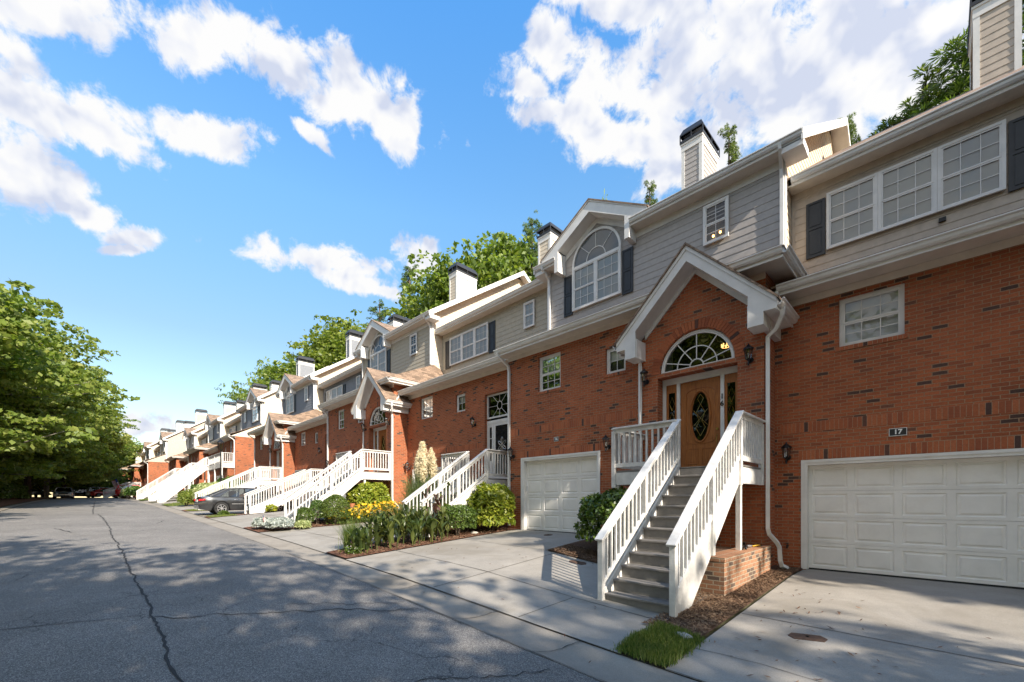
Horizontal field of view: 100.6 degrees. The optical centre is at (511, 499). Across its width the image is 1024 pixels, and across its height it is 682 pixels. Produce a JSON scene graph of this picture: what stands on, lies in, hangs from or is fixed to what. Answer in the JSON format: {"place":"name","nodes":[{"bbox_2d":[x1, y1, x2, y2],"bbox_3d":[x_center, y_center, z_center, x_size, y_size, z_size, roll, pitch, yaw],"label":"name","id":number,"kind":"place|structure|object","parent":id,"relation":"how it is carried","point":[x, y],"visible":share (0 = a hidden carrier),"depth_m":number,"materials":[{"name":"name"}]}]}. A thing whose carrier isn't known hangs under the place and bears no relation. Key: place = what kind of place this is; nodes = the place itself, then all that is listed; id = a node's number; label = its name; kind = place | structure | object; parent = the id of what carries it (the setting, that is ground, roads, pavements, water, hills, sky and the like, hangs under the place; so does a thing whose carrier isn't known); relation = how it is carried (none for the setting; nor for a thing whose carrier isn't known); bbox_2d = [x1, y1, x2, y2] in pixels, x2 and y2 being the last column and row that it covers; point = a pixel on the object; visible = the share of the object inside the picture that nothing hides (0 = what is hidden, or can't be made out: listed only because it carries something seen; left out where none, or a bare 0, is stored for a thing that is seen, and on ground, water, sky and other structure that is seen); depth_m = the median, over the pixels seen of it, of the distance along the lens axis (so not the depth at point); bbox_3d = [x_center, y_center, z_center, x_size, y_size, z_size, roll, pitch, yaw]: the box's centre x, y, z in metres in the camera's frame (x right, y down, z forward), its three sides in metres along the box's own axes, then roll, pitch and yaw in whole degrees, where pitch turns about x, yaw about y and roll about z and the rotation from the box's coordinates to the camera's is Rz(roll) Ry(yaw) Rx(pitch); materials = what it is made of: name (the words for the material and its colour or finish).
{"place":"outdoors","nodes":[
{"label":"outdoors","id":0,"kind":"place"},
{"bbox_2d":[0,497,57,506],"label":"mulch bank","id":1,"kind":"structure","parent":0,"point":[6,501],"depth_m":40.44,"materials":[{"name":"brown soil"}]},
{"bbox_2d":[188,509,291,516],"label":"driveway","id":2,"kind":"structure","parent":0,"point":[205,513],"depth_m":25.49,"materials":[{"name":"concrete"}]},
{"bbox_2d":[194,488,291,513],"bbox_3d":[-15.470,0.056,24.803,4.865,1.488,2.088,0,0,-45],"label":"parked car","id":3,"kind":"object","parent":2,"relation":"on","point":[227,499],"visible":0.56,"depth_m":23.53,"materials":[{"name":"grey paint"}]},
{"bbox_2d":[210,506,331,527],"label":"driveway","id":4,"kind":"structure","parent":0,"point":[241,521],"depth_m":20.09,"materials":[{"name":"concrete"}]},
{"bbox_2d":[0,498,603,681],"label":"road","id":5,"kind":"structure","parent":0,"point":[181,566],"depth_m":5.29,"materials":[{"name":"grey asphalt"}]},
{"bbox_2d":[51,487,74,498],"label":"parked car","id":6,"kind":"object","parent":5,"relation":"on","point":[63,492],"visible":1,"depth_m":53.87,"materials":[{"name":"grey paint"}]},
{"bbox_2d":[109,526,183,681],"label":"road crack","id":7,"kind":"object","parent":5,"relation":"on","point":[166,659],"visible":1,"depth_m":4.91,"materials":[{"name":"black asphalt"}]},
{"bbox_2d":[261,521,476,552],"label":"driveway","id":8,"kind":"structure","parent":0,"point":[320,542],"depth_m":13.50,"materials":[{"name":"concrete"}]},
{"bbox_2d":[0,496,799,681],"bbox_3d":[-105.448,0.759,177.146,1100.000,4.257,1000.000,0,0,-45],"label":"ground","id":9,"kind":"structure","parent":0,"point":[711,632],"depth_m":7.09,"materials":[{"name":"grey concrete"}]},
{"bbox_2d":[0,481,30,499],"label":"hedge","id":10,"kind":"object","parent":9,"relation":"on","point":[10,490],"visible":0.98,"depth_m":40.57,"materials":[{"name":"green plant"}]},
{"bbox_2d":[0,358,116,480],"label":"broadleaf tree","id":11,"kind":"object","parent":9,"relation":"on","point":[39,459],"visible":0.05,"depth_m":39.74,"materials":[{"name":"green plant"}]},
{"bbox_2d":[0,313,127,484],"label":"broadleaf tree","id":12,"kind":"object","parent":9,"relation":"on","point":[70,405],"visible":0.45,"depth_m":31.50,"materials":[{"name":"green plant"}]},
{"bbox_2d":[0,393,128,498],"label":"broadleaf tree","id":13,"kind":"object","parent":9,"relation":"on","point":[86,453],"visible":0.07,"depth_m":46.80,"materials":[{"name":"green plant"}]},
{"bbox_2d":[0,277,139,453],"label":"broadleaf tree","id":14,"kind":"object","parent":9,"relation":"on","point":[17,372],"visible":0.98,"depth_m":23.72,"materials":[{"name":"green plant"}]},
{"bbox_2d":[15,401,137,497],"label":"broadleaf tree","id":15,"kind":"object","parent":9,"relation":"on","point":[103,438],"visible":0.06,"depth_m":55.45,"materials":[{"name":"green plant"}]},
{"bbox_2d":[31,420,139,498],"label":"broadleaf tree","id":16,"kind":"object","parent":9,"relation":"on","point":[82,478],"visible":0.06,"depth_m":64.14,"materials":[{"name":"green plant"}]},
{"bbox_2d":[43,416,140,497],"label":"broadleaf tree","id":17,"kind":"object","parent":9,"relation":"on","point":[121,458],"visible":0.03,"depth_m":75.37,"materials":[{"name":"green plant"}]},
{"bbox_2d":[128,420,183,496],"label":"townhouse","id":18,"kind":"structure","parent":9,"relation":"on","point":[149,451],"depth_m":79.67,"materials":[{"name":"brick"}]},
{"bbox_2d":[136,468,181,499],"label":"entry staircase","id":19,"kind":"structure","parent":9,"relation":"on","point":[143,495],"depth_m":56.00,"materials":[{"name":"paint"}]},
{"bbox_2d":[139,409,207,496],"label":"townhouse","id":20,"kind":"structure","parent":9,"relation":"on","point":[170,444],"depth_m":69.23,"materials":[{"name":"brick"}]},
{"bbox_2d":[148,462,200,500],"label":"entry staircase","id":21,"kind":"structure","parent":9,"relation":"on","point":[153,497],"depth_m":47.50,"materials":[{"name":"paint"}]},
{"bbox_2d":[157,457,219,502],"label":"entry staircase","id":22,"kind":"structure","parent":9,"relation":"on","point":[175,489],"depth_m":41.53,"materials":[{"name":"paint"}]},
{"bbox_2d":[164,401,235,495],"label":"townhouse","id":23,"kind":"structure","parent":9,"relation":"on","point":[191,438],"depth_m":63.49,"materials":[{"name":"brick"}]},
{"bbox_2d":[179,400,244,491],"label":"townhouse","id":24,"kind":"structure","parent":9,"relation":"on","point":[203,437],"depth_m":60.98,"materials":[{"name":"brick"}]},
{"bbox_2d":[208,452,234,481],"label":"deck","id":25,"kind":"structure","parent":9,"relation":"on","point":[213,460],"depth_m":39.82,"materials":[{"name":"paint"}]},
{"bbox_2d":[183,383,267,490],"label":"townhouse","id":26,"kind":"structure","parent":9,"relation":"on","point":[215,427],"depth_m":52.37,"materials":[{"name":"brick"}]},
{"bbox_2d":[194,466,281,509],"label":"entry staircase","id":27,"kind":"structure","parent":9,"relation":"on","point":[256,479],"depth_m":29.41,"materials":[{"name":"paint"}]},
{"bbox_2d":[203,380,280,482],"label":"townhouse","id":28,"kind":"structure","parent":9,"relation":"on","point":[233,425],"depth_m":49.64,"materials":[{"name":"brick"}]},
{"bbox_2d":[214,356,278,403],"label":"broadleaf tree","id":29,"kind":"object","parent":9,"relation":"on","point":[240,396],"visible":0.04,"depth_m":85.02,"materials":[{"name":"green plant"}]},
{"bbox_2d":[210,355,328,480],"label":"townhouse","id":30,"kind":"structure","parent":9,"relation":"on","point":[257,407],"depth_m":41.29,"materials":[{"name":"brick"}]},
{"bbox_2d":[245,355,295,390],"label":"broadleaf tree","id":31,"kind":"object","parent":9,"relation":"on","point":[268,373],"visible":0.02,"depth_m":68.95,"materials":[{"name":"green plant"}]},
{"bbox_2d":[243,469,326,514],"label":"entry staircase","id":32,"kind":"structure","parent":9,"relation":"on","point":[299,478],"depth_m":24.09,"materials":[{"name":"paint"}]},
{"bbox_2d":[243,519,361,531],"bbox_3d":[-8.240,0.958,16.938,3.848,0.332,2.150,0,0,-45],"label":"mulch bed","id":33,"kind":"object","parent":9,"relation":"on","point":[257,530],"visible":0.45,"depth_m":16.06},
{"bbox_2d":[265,516,294,527],"bbox_3d":[-8.368,0.808,15.315,0.970,0.423,1.115,0,0,-45],"label":"dusty miller","id":34,"kind":"object","parent":33,"relation":"on","point":[280,522],"visible":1,"depth_m":15.06,"materials":[{"name":"white plant"}]},
{"bbox_2d":[295,507,314,521],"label":"ball shrub","id":35,"kind":"object","parent":33,"relation":"on","point":[304,511],"visible":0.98,"depth_m":16.17,"materials":[{"name":"green plant"}]},
{"bbox_2d":[320,494,350,523],"bbox_3d":[-7.031,0.402,16.947,1.126,1.289,1.187,0,0,-45],"label":"ball shrub","id":36,"kind":"object","parent":33,"relation":"on","point":[334,500],"visible":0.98,"depth_m":16.61,"materials":[{"name":"green plant"}]},
{"bbox_2d":[321,507,363,523],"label":"coneflowers","id":37,"kind":"object","parent":33,"relation":"on","point":[345,519],"visible":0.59,"depth_m":17.10,"materials":[{"name":"yellow plant"}]},
{"bbox_2d":[247,329,363,496],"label":"townhouse","id":38,"kind":"structure","parent":9,"relation":"on","point":[300,397],"depth_m":32.77,"materials":[{"name":"brick"}]},
{"bbox_2d":[277,309,367,379],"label":"broadleaf tree","id":39,"kind":"object","parent":9,"relation":"on","point":[327,349],"visible":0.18,"depth_m":56.77,"materials":[{"name":"green plant"}]},
{"bbox_2d":[283,449,390,522],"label":"entry staircase","id":40,"kind":"structure","parent":9,"relation":"on","point":[346,479],"depth_m":18.28,"materials":[{"name":"paint"}]},
{"bbox_2d":[287,314,410,506],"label":"townhouse","id":41,"kind":"structure","parent":9,"relation":"on","point":[311,445],"depth_m":29.32,"materials":[{"name":"brick"}]},
{"bbox_2d":[326,507,387,521],"bbox_3d":[-6.999,0.746,19.136,2.646,0.868,1.780,0,0,-45],"label":"brick planter","id":42,"kind":"object","parent":9,"relation":"on","point":[354,515],"visible":0.11,"depth_m":18.16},
{"bbox_2d":[345,480,391,505],"bbox_3d":[-6.508,-0.186,19.180,2.117,1.491,2.016,0,0,-45],"label":"laurel bush","id":43,"kind":"object","parent":42,"relation":"on","point":[378,490],"visible":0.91,"depth_m":18.59,"materials":[{"name":"green plant"}]},
{"bbox_2d":[365,299,388,324],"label":"pine tree","id":44,"kind":"object","parent":9,"relation":"on","point":[379,313],"visible":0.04,"depth_m":55.81,"materials":[{"name":"green plant"}]},
{"bbox_2d":[249,519,515,557],"bbox_3d":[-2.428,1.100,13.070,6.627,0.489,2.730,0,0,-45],"label":"mulch bed","id":45,"kind":"object","parent":9,"relation":"on","point":[502,527],"visible":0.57,"depth_m":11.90,"materials":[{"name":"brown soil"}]},
{"bbox_2d":[334,520,367,550],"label":"ornamental grass","id":46,"kind":"object","parent":45,"relation":"on","point":[346,539],"depth_m":10.65,"materials":[{"name":"green plant"}]},
{"bbox_2d":[345,526,374,553],"bbox_3d":[-3.745,0.985,10.313,0.625,0.717,0.812,0,0,-45],"label":"canna plant","id":47,"kind":"object","parent":45,"relation":"on","point":[361,538],"visible":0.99,"depth_m":10.25,"materials":[{"name":"green plant"}]},
{"bbox_2d":[350,503,385,521],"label":"coneflowers","id":48,"kind":"object","parent":45,"relation":"on","point":[367,511],"visible":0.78,"depth_m":17.67,"materials":[{"name":"yellow plant"}]},
{"bbox_2d":[361,518,383,550],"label":"canna plant","id":49,"kind":"object","parent":45,"relation":"on","point":[376,537],"visible":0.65,"depth_m":10.68,"materials":[{"name":"green plant"}]},
{"bbox_2d":[379,514,403,548],"bbox_3d":[-3.095,0.816,10.896,0.523,0.949,0.735,0,0,-45],"label":"canna plant","id":50,"kind":"object","parent":45,"relation":"on","point":[391,530],"visible":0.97,"depth_m":10.83,"materials":[{"name":"green plant"}]},
{"bbox_2d":[388,512,411,543],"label":"canna plant","id":51,"kind":"object","parent":45,"relation":"on","point":[403,530],"visible":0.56,"depth_m":11.55,"materials":[{"name":"green plant"}]},
{"bbox_2d":[406,516,426,546],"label":"canna plant","id":52,"kind":"object","parent":45,"relation":"on","point":[415,527],"visible":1,"depth_m":11.30,"materials":[{"name":"green plant"}]},
{"bbox_2d":[409,506,433,541],"bbox_3d":[-2.525,0.680,11.834,0.783,1.043,0.668,0,0,-14],"label":"canna plant","id":53,"kind":"object","parent":45,"relation":"on","point":[415,513],"visible":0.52,"depth_m":11.84,"materials":[{"name":"green plant"}]},
{"bbox_2d":[423,514,447,543],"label":"canna plant","id":54,"kind":"object","parent":45,"relation":"on","point":[433,528],"visible":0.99,"depth_m":11.67,"materials":[{"name":"green plant"}]},
{"bbox_2d":[435,505,453,537],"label":"canna plant","id":55,"kind":"object","parent":45,"relation":"on","point":[440,515],"visible":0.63,"depth_m":12.22,"materials":[{"name":"green plant"}]},
{"bbox_2d":[440,504,477,534],"bbox_3d":[-1.652,0.622,12.803,1.097,1.005,1.134,0,0,-45],"label":"hedge shrub","id":56,"kind":"object","parent":45,"relation":"on","point":[464,512],"visible":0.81,"depth_m":12.52,"materials":[{"name":"green plant"}]},
{"bbox_2d":[466,481,515,530],"bbox_3d":[-0.679,0.292,13.506,1.460,1.783,1.771,0,0,-45],"label":"laurel bush","id":57,"kind":"object","parent":45,"relation":"on","point":[494,498],"visible":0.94,"depth_m":13.05,"materials":[{"name":"green plant"}]},
{"bbox_2d":[120,498,697,681],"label":"kerb","id":58,"kind":"structure","parent":9,"relation":"on","point":[606,665],"depth_m":5.71,"materials":[{"name":"concrete"}]},
{"bbox_2d":[398,264,419,309],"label":"pine tree","id":59,"kind":"object","parent":9,"relation":"on","point":[405,278],"visible":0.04,"depth_m":52.03,"materials":[{"name":"green plant"}]},
{"bbox_2d":[383,266,442,323],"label":"broadleaf tree","id":60,"kind":"object","parent":9,"relation":"on","point":[408,311],"visible":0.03,"depth_m":43.17,"materials":[{"name":"green plant"}]},
{"bbox_2d":[317,262,530,513],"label":"townhouse","id":61,"kind":"structure","parent":9,"relation":"on","point":[371,412],"depth_m":21.97,"materials":[{"name":"brick"}]},
{"bbox_2d":[370,335,386,371],"bbox_3d":[-7.884,-8.457,25.081,0.103,2.475,1.935,0,0,-45],"label":"arched window","id":62,"kind":"structure","parent":61,"relation":"in","point":[378,353],"depth_m":25.01,"materials":[{"name":"white glass"}]},
{"bbox_2d":[379,429,385,471],"bbox_3d":[-6.287,-2.347,20.766,0.068,2.135,0.920,0,0,-45],"label":"front door","id":63,"kind":"structure","parent":61,"relation":"in","point":[382,434],"depth_m":20.84,"materials":[{"name":"brown wood"}]},
{"bbox_2d":[402,449,507,537],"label":"entry staircase","id":64,"kind":"structure","parent":9,"relation":"on","point":[461,465],"depth_m":13.95,"materials":[{"name":"paint"}]},
{"bbox_2d":[407,230,537,313],"bbox_3d":[-1.253,-12.127,41.872,17.041,27.062,16.797,0,0,17],"label":"broadleaf tree","id":65,"kind":"object","parent":9,"relation":"on","point":[501,263],"visible":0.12,"depth_m":37.73,"materials":[{"name":"green plant"}]},
{"bbox_2d":[397,222,611,524],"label":"townhouse","id":66,"kind":"structure","parent":9,"relation":"on","point":[440,421],"depth_m":17.84,"materials":[{"name":"brick"}]},
{"bbox_2d":[422,396,432,418],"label":"window","id":67,"kind":"structure","parent":66,"relation":"in","point":[427,403],"depth_m":19.09,"materials":[{"name":"white glass"}]},
{"bbox_2d":[449,334,460,365],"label":"window","id":68,"kind":"structure","parent":66,"relation":"in","point":[454,342],"depth_m":20.82,"materials":[{"name":"white glass"}]},
{"bbox_2d":[461,328,473,361],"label":"window","id":69,"kind":"structure","parent":66,"relation":"in","point":[467,337],"depth_m":20.15,"materials":[{"name":"white glass"}]},
{"bbox_2d":[474,322,487,356],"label":"window","id":70,"kind":"structure","parent":66,"relation":"in","point":[481,331],"depth_m":19.44,"materials":[{"name":"white glass"}]},
{"bbox_2d":[487,391,507,420],"bbox_3d":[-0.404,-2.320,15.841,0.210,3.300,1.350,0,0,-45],"label":"transom window","id":71,"kind":"structure","parent":66,"relation":"in","point":[497,404],"depth_m":15.88,"materials":[{"name":"white glass"}]},
{"bbox_2d":[494,421,507,478],"bbox_3d":[-0.369,-1.810,15.686,0.038,2.120,0.900,0,0,-45],"label":"storm door","id":72,"kind":"structure","parent":66,"relation":"in","point":[501,428],"depth_m":15.72,"materials":[{"name":"white metal"}]},
{"bbox_2d":[523,299,534,328],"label":"window","id":73,"kind":"structure","parent":66,"relation":"in","point":[528,307],"depth_m":17.31,"materials":[{"name":"white glass"}]},
{"bbox_2d":[520,209,542,280],"bbox_3d":[2.167,-12.178,37.648,5.728,26.796,5.842,0,0,-41],"label":"pine tree","id":74,"kind":"object","parent":9,"relation":"on","point":[528,230],"visible":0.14,"depth_m":37.50,"materials":[{"name":"green plant"}]},
{"bbox_2d":[548,538,621,565],"bbox_3d":[2.310,1.164,10.080,2.483,0.390,1.850,0,0,-45],"label":"mulch bed","id":75,"kind":"object","parent":9,"relation":"on","point":[593,545],"visible":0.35,"depth_m":10.18,"materials":[{"name":"brown soil"}]},
{"bbox_2d":[573,485,653,548],"bbox_3d":[2.456,0.477,9.671,1.803,1.623,1.930,0,0,-45],"label":"bush","id":76,"kind":"object","parent":75,"relation":"on","point":[594,508],"visible":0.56,"depth_m":9.37,"materials":[{"name":"green plant"}]},
{"bbox_2d":[644,180,657,205],"bbox_3d":[9.806,-10.457,30.015,3.684,23.967,3.194,0,0,-32],"label":"pine tree","id":77,"kind":"object","parent":9,"relation":"on","point":[650,201],"visible":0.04,"depth_m":29.89,"materials":[{"name":"green plant"}]},
{"bbox_2d":[610,620,709,668],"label":"grass","id":78,"kind":"structure","parent":9,"relation":"on","point":[669,642],"depth_m":4.85,"materials":[{"name":"green plant"}]},
{"bbox_2d":[493,117,850,568],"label":"townhouse","id":79,"kind":"structure","parent":9,"relation":"on","point":[674,306],"depth_m":11.34,"materials":[{"name":"brick"}]},
{"bbox_2d":[540,352,559,391],"bbox_3d":[1.234,-3.905,13.077,0.140,1.090,0.880,0,0,-45],"label":"window","id":80,"kind":"structure","parent":79,"relation":"in","point":[550,364],"depth_m":13.08,"materials":[{"name":"white glass"}]},
{"bbox_2d":[527,456,596,532],"bbox_3d":[1.479,-0.030,12.848,0.055,2.420,2.790,0,0,-45],"label":"garage door","id":81,"kind":"structure","parent":79,"relation":"in","point":[556,487],"depth_m":12.90,"materials":[{"name":"metal"}]},
{"bbox_2d":[572,226,621,311],"bbox_3d":[2.826,-7.857,14.296,0.103,2.475,1.935,0,0,-45],"label":"arched window","id":82,"kind":"structure","parent":79,"relation":"in","point":[597,260],"depth_m":14.24,"materials":[{"name":"white glass"}]},
{"bbox_2d":[607,347,625,373],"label":"window","id":83,"kind":"structure","parent":79,"relation":"in","point":[618,364],"depth_m":11.55,"materials":[{"name":"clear glass"}]},
{"bbox_2d":[681,376,719,466],"bbox_3d":[4.403,-1.747,9.961,0.124,2.135,0.920,0,0,-45],"label":"front door","id":84,"kind":"structure","parent":79,"relation":"in","point":[700,399],"depth_m":10.00,"materials":[{"name":"brown wood"}]},
{"bbox_2d":[703,195,728,246],"bbox_3d":[5.545,-7.560,11.553,0.090,1.080,0.660,0,0,-45],"label":"window","id":85,"kind":"structure","parent":79,"relation":"in","point":[716,204],"depth_m":11.55,"materials":[{"name":"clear glass"}]},
{"bbox_2d":[547,544,802,636],"bbox_3d":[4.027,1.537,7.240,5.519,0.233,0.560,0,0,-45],"label":"mulch bed","id":86,"kind":"object","parent":9,"relation":"on","point":[731,614],"visible":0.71,"depth_m":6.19,"materials":[{"name":"brown wood"}]},
{"bbox_2d":[595,410,765,617],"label":"entry staircase","id":87,"kind":"structure","parent":9,"relation":"on","point":[665,552],"depth_m":7.22,"materials":[{"name":"paint"}]},
{"bbox_2d":[717,122,741,164],"bbox_3d":[13.499,-10.760,26.219,4.093,24.804,3.549,0,0,25],"label":"pine tree","id":88,"kind":"object","parent":9,"relation":"on","point":[732,147],"visible":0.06,"depth_m":26.06,"materials":[{"name":"green plant"}]},
{"bbox_2d":[697,544,770,595],"bbox_3d":[3.711,1.366,8.350,2.646,0.868,1.780,0,0,-45],"label":"brick planter","id":89,"kind":"object","parent":9,"relation":"on","point":[728,570],"visible":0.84,"depth_m":7.20,"materials":[{"name":"brick"}]},
{"bbox_2d":[838,112,860,144],"bbox_3d":[17.696,-9.109,22.256,3.505,22.330,3.437,0,0,-14],"label":"pine tree","id":90,"kind":"object","parent":9,"relation":"on","point":[852,125],"visible":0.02,"depth_m":21.80,"materials":[{"name":"green plant"}]},
{"bbox_2d":[771,0,1023,589],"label":"townhouse","id":91,"kind":"structure","parent":9,"relation":"on","point":[899,399],"depth_m":8.24,"materials":[{"name":"brick"}]},
{"bbox_2d":[826,172,877,249],"bbox_3d":[7.966,-6.740,9.976,0.064,1.360,0.946,0,0,-45],"label":"window","id":92,"kind":"structure","parent":91,"relation":"in","point":[852,208],"depth_m":9.97,"materials":[{"name":"white glass"}]},
{"bbox_2d":[839,283,904,346],"bbox_3d":[6.978,-3.540,8.261,0.104,0.960,0.970,0,0,-45],"label":"window","id":93,"kind":"structure","parent":91,"relation":"in","point":[878,314],"depth_m":8.26,"materials":[{"name":"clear glass"}]},
{"bbox_2d":[878,147,936,232],"bbox_3d":[8.636,-6.740,9.302,0.064,1.360,0.946,0,0,-45],"label":"window","id":94,"kind":"structure","parent":91,"relation":"in","point":[907,189],"depth_m":9.29,"materials":[{"name":"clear glass"}]},
{"bbox_2d":[809,456,1023,589],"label":"garage door","id":95,"kind":"structure","parent":91,"relation":"in","point":[961,521],"depth_m":7.75,"materials":[{"name":"metal"}]},
{"bbox_2d":[937,119,1005,212],"bbox_3d":[9.305,-6.740,8.628,0.064,1.360,0.946,0,0,-45],"label":"window","id":96,"kind":"structure","parent":91,"relation":"in","point":[972,166],"depth_m":8.62,"materials":[{"name":"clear glass"}]},
{"bbox_2d":[868,61,966,136],"bbox_3d":[19.367,-8.912,20.958,11.047,22.082,11.266,0,0,7],"label":"pine tree","id":97,"kind":"object","parent":9,"relation":"on","point":[932,89],"visible":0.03,"depth_m":19.43,"materials":[{"name":"green plant"}]},
{"bbox_2d":[910,0,1023,115],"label":"pine tree","id":98,"kind":"object","parent":9,"relation":"on","point":[958,80],"visible":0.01,"depth_m":18.61,"materials":[{"name":"green plant"}]},
{"bbox_2d":[392,441,464,507],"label":"pampas grass","id":99,"kind":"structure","parent":0,"point":[423,464],"depth_m":14.67,"materials":[{"name":"beige plant"}]},
{"bbox_2d":[0,0,1023,497],"label":"sky","id":100,"kind":"structure","parent":0,"point":[193,183],"materials":[{"name":"blue"}]},
{"bbox_2d":[346,530,710,653],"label":"driveway","id":101,"kind":"structure","parent":0,"point":[604,627],"depth_m":7.78,"materials":[{"name":"concrete"}]},
{"bbox_2d":[665,569,1023,681],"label":"driveway","id":102,"kind":"structure","parent":0,"point":[967,619],"depth_m":5.10,"materials":[{"name":"concrete"}]},
{"bbox_2d":[788,632,827,641],"bbox_3d":[3.539,1.660,5.093,0.396,0.070,0.200,0,0,25],"label":"utility cover","id":103,"kind":"object","parent":102,"relation":"on","point":[809,637],"visible":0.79,"depth_m":5.07,"materials":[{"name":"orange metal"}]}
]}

